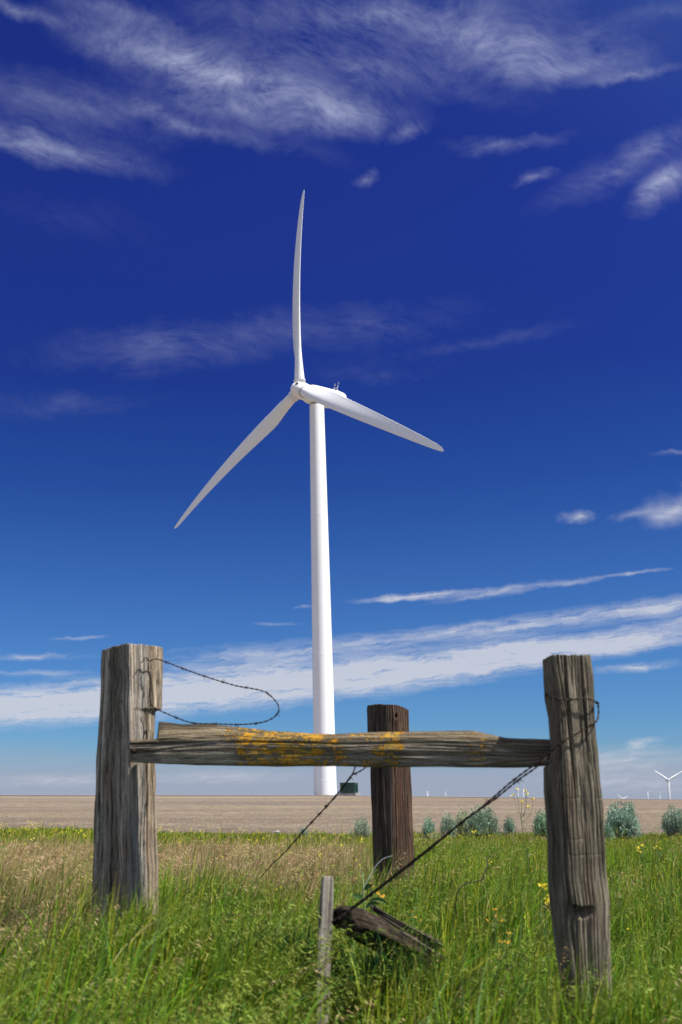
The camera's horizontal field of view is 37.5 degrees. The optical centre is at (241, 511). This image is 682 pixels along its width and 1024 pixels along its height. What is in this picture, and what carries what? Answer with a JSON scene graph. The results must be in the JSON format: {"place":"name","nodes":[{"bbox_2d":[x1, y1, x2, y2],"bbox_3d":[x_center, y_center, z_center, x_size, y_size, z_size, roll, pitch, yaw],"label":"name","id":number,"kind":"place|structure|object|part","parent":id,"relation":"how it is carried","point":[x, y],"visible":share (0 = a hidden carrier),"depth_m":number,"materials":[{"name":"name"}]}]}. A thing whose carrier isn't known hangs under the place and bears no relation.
{"place":"outdoors","nodes":[
{"label":"outdoors","id":0,"kind":"place"},
{"bbox_2d":[0,837,681,1023],"bbox_3d":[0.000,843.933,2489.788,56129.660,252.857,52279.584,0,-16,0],"label":"ground","id":1,"kind":"structure","parent":0,"point":[307,932],"depth_m":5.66,"materials":[{"name":"plant"}]},
{"bbox_2d":[91,643,162,941],"bbox_3d":[-0.509,1.313,4.458,0.212,1.423,0.285,15,-22,-41],"label":"fence post","id":2,"kind":"object","parent":1,"relation":"on","point":[125,838],"visible":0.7,"depth_m":4.42,"materials":[{"name":"grey wood"}]},
{"bbox_2d":[141,657,279,725],"bbox_3d":[-0.130,0.789,4.378,0.657,0.326,0.105,-6,-17,21],"label":"barbed wire","id":3,"kind":"object","parent":2,"relation":"attached to","point":[216,723],"visible":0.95,"depth_m":4.38,"materials":[{"name":"black metal"}]},
{"bbox_2d":[174,191,443,794],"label":"wind turbine","id":4,"kind":"object","parent":1,"relation":"on","point":[318,399],"visible":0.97,"depth_m":197.03,"materials":[{"name":"white paint"}]},
{"bbox_2d":[315,876,332,1023],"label":"stake","id":5,"kind":"object","parent":1,"relation":"on","point":[326,904],"visible":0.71,"depth_m":3.84,"materials":[{"name":"grey wood"}]},
{"bbox_2d":[339,783,358,795],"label":"transformer cabinet","id":6,"kind":"object","parent":1,"relation":"on","point":[350,788],"visible":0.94,"depth_m":176.33,"materials":[{"name":"green metal"}]},
{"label":"door","id":7,"kind":"part","parent":6,"relation":"part of","materials":[{"name":"green metal"}]},
{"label":"door","id":8,"kind":"part","parent":6,"relation":"part of","materials":[{"name":"green metal"}]},
{"bbox_2d":[350,815,371,837],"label":"sagebrush","id":9,"kind":"object","parent":1,"relation":"on","point":[361,829],"visible":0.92,"depth_m":19.95,"materials":[{"name":"green plant"}]},
{"bbox_2d":[356,883,384,961],"bbox_3d":[0.566,1.868,4.352,0.104,0.464,0.120,-12,-20,36],"label":"fiddleneck flower","id":10,"kind":"object","parent":1,"relation":"on","point":[378,893],"visible":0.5,"depth_m":4.38,"materials":[{"name":"orange plant"}]},
{"bbox_2d":[353,872,388,963],"bbox_3d":[0.542,1.820,4.272,0.190,0.520,0.034,-1,-16,3],"label":"broadleaf plant","id":11,"kind":"object","parent":1,"relation":"on","point":[372,902],"visible":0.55,"depth_m":4.32,"materials":[{"name":"green plant"}]},
{"bbox_2d":[362,856,390,893],"bbox_3d":[0.625,1.708,4.647,0.014,0.186,0.299,-13,-20,37],"label":"dead stalk","id":12,"kind":"object","parent":1,"relation":"on","point":[374,868],"visible":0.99,"depth_m":4.66,"materials":[{"name":"grey plant"}]},
{"bbox_2d":[332,905,439,970],"bbox_3d":[0.605,1.734,4.036,0.565,0.282,0.138,9,-18,-30],"label":"log","id":13,"kind":"object","parent":1,"relation":"on","point":[362,921],"visible":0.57,"depth_m":3.96,"materials":[{"name":"brown wood"}]},
{"bbox_2d":[370,905,441,950],"bbox_3d":[0.692,1.757,4.192,0.370,0.212,0.042,9,-18,-27],"label":"broken board","id":14,"kind":"object","parent":13,"relation":"on","point":[393,921],"visible":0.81,"depth_m":4.18,"materials":[{"name":"grey wood"}]},
{"bbox_2d":[399,929,447,962],"bbox_3d":[0.744,1.782,4.086,0.253,0.146,0.025,9,-18,-29],"label":"broken board","id":15,"kind":"object","parent":13,"relation":"on","point":[412,938],"visible":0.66,"depth_m":4.08,"materials":[{"name":"grey wood"}]},
{"bbox_2d":[367,704,414,901],"bbox_3d":[0.954,1.925,6.319,0.276,1.385,0.209,0,-16,0],"label":"fence post","id":16,"kind":"object","parent":1,"relation":"on","point":[391,805],"visible":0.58,"depth_m":6.27,"materials":[{"name":"brown wood"}]},
{"bbox_2d":[420,815,436,843],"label":"sagebrush","id":17,"kind":"object","parent":1,"relation":"on","point":[427,825],"visible":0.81,"depth_m":19.49,"materials":[{"name":"green plant"}]},
{"bbox_2d":[439,812,456,838],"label":"sagebrush","id":18,"kind":"object","parent":1,"relation":"on","point":[448,824],"visible":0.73,"depth_m":19.98,"materials":[{"name":"green plant"}]},
{"bbox_2d":[454,806,473,836],"bbox_3d":[4.712,6.564,20.994,0.493,0.728,0.545,4,-16,-13],"label":"sagebrush","id":19,"kind":"object","parent":1,"relation":"on","point":[460,819],"visible":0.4,"depth_m":20.98,"materials":[{"name":"green plant"}]},
{"bbox_2d":[455,857,487,918],"bbox_3d":[1.062,1.717,4.547,0.193,0.260,0.040,7,-18,-24],"label":"loose wire","id":20,"kind":"object","parent":1,"relation":"on","point":[468,883],"visible":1,"depth_m":4.54,"materials":[{"name":"grey metal"}]},
{"bbox_2d":[464,803,502,838],"bbox_3d":[4.871,6.234,20.065,0.779,0.770,0.729,0,-16,0],"label":"sagebrush","id":21,"kind":"object","parent":1,"relation":"on","point":[480,823],"visible":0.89,"depth_m":19.93,"materials":[{"name":"green plant"}]},
{"bbox_2d":[482,908,517,1005],"bbox_3d":[1.095,1.927,4.240,0.100,0.450,0.160,8,-18,-26],"label":"fiddleneck flower","id":22,"kind":"object","parent":1,"relation":"on","point":[495,942],"visible":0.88,"depth_m":4.26,"materials":[{"name":"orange plant"}]},
{"bbox_2d":[499,932,519,1016],"bbox_3d":[1.046,1.857,3.843,0.133,0.441,0.104,0,-16,0],"label":"fiddleneck flower","id":23,"kind":"object","parent":1,"relation":"on","point":[506,961],"visible":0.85,"depth_m":3.88,"materials":[{"name":"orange plant"}]},
{"bbox_2d":[503,813,515,834],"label":"sagebrush","id":24,"kind":"object","parent":1,"relation":"on","point":[508,828],"visible":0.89,"depth_m":21.44,"materials":[{"name":"green plant"}]},
{"bbox_2d":[510,788,533,884],"bbox_3d":[1.988,2.327,7.032,0.190,0.732,0.152,-13,-20,37],"label":"flowering mustard","id":25,"kind":"object","parent":1,"relation":"on","point":[521,817],"visible":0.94,"depth_m":7.09,"materials":[{"name":"yellow plant"}]},
{"bbox_2d":[530,807,546,839],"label":"sagebrush","id":26,"kind":"object","parent":1,"relation":"on","point":[539,821],"visible":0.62,"depth_m":19.52,"materials":[{"name":"green plant"}]},
{"bbox_2d":[538,883,552,1015],"bbox_3d":[1.216,1.796,3.908,0.097,0.642,0.151,-13,-21,39],"label":"flowering mustard","id":27,"kind":"object","parent":1,"relation":"on","point":[544,931],"visible":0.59,"depth_m":3.95,"materials":[{"name":"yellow plant"}]},
{"bbox_2d":[542,654,611,1023],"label":"fence post","id":28,"kind":"object","parent":1,"relation":"on","point":[579,900],"visible":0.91,"depth_m":3.55,"materials":[{"name":"grey wood"}]},
{"bbox_2d":[130,722,550,767],"bbox_3d":[0.348,0.945,4.072,1.780,0.213,0.100,-6,-17,19],"label":"fence rail","id":29,"kind":"object","parent":28,"relation":"attached to","point":[201,744],"visible":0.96,"depth_m":4.02,"materials":[{"name":"brown wood"}]},
{"bbox_2d":[254,767,365,881],"bbox_3d":[0.306,1.567,4.910,0.086,0.650,1.974,3,-16,-11],"label":"barbed wire","id":30,"kind":"object","parent":29,"relation":"attached to","point":[327,805],"visible":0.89,"depth_m":4.69,"materials":[{"name":"black metal"}]},
{"bbox_2d":[313,693,599,932],"bbox_3d":[0.783,1.143,3.741,1.144,0.886,0.119,-7,-18,24],"label":"barbed wire","id":31,"kind":"object","parent":28,"relation":"attached to","point":[419,856],"visible":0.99,"depth_m":3.67,"materials":[{"name":"black metal"}]},
{"bbox_2d":[604,822,613,840],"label":"sagebrush","id":32,"kind":"object","parent":1,"relation":"on","point":[608,828],"visible":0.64,"depth_m":18.08,"materials":[{"name":"green plant"}]},
{"bbox_2d":[604,799,643,840],"bbox_3d":[7.491,6.095,19.613,0.762,0.871,0.795,0,-16,0],"label":"sagebrush","id":33,"kind":"object","parent":1,"relation":"on","point":[618,823],"visible":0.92,"depth_m":19.45,"materials":[{"name":"green plant"}]},
{"bbox_2d":[636,844,651,898],"bbox_3d":[2.747,2.463,6.797,0.119,0.379,0.080,-7,-18,24],"label":"flowering mustard","id":34,"kind":"object","parent":1,"relation":"on","point":[639,851],"visible":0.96,"depth_m":6.81,"materials":[{"name":"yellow plant"}]},
{"bbox_2d":[652,845,663,865],"bbox_3d":[3.250,2.741,7.753,0.116,0.275,0.128,-4,-16,13],"label":"flowering mustard","id":35,"kind":"object","parent":1,"relation":"on","point":[661,853],"visible":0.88,"depth_m":7.77,"materials":[{"name":"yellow plant"}]},
{"bbox_2d":[660,804,681,836],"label":"sagebrush","id":36,"kind":"object","parent":1,"relation":"on","point":[673,824],"visible":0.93,"depth_m":19.96,"materials":[{"name":"green plant"}]},
{"bbox_2d":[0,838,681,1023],"bbox_3d":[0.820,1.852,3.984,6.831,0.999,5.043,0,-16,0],"label":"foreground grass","id":37,"kind":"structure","parent":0,"point":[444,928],"depth_m":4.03,"materials":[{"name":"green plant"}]},
{"bbox_2d":[0,821,679,937],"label":"yellow blossoms","id":38,"kind":"object","parent":37,"relation":"on","point":[222,856],"visible":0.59,"depth_m":16.05,"materials":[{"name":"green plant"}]},
{"bbox_2d":[0,822,681,1023],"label":"seeding brome grass","id":39,"kind":"structure","parent":0,"point":[285,1005],"depth_m":3.73,"materials":[{"name":"green plant"}]},
{"bbox_2d":[0,795,681,835],"bbox_3d":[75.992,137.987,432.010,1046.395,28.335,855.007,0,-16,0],"label":"stubble field","id":40,"kind":"structure","parent":0,"point":[280,807],"depth_m":62.06,"materials":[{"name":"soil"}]},
{"bbox_2d":[654,770,681,799],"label":"distant wind turbine","id":41,"kind":"object","parent":40,"relation":"on","point":[668,785],"visible":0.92,"depth_m":2272.03,"materials":[{"name":"white paint"}]},
{"bbox_2d":[0,834,681,947],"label":"meadow grass","id":42,"kind":"structure","parent":0,"point":[620,860],"depth_m":8.12,"materials":[{"name":"plant"}]},
{"bbox_2d":[0,825,681,854],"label":"meadow grass","id":43,"kind":"structure","parent":0,"point":[23,834],"depth_m":18.52,"materials":[{"name":"green plant"}]},
{"bbox_2d":[0,0,681,799],"label":"sky","id":44,"kind":"structure","parent":0,"point":[491,261],"materials":[{"name":"blue"}]},
{"bbox_2d":[340,795,681,799],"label":"gravel track","id":45,"kind":"structure","parent":0,"point":[452,796],"depth_m":174.24,"materials":[{"name":"beige gravel"}]}
]}

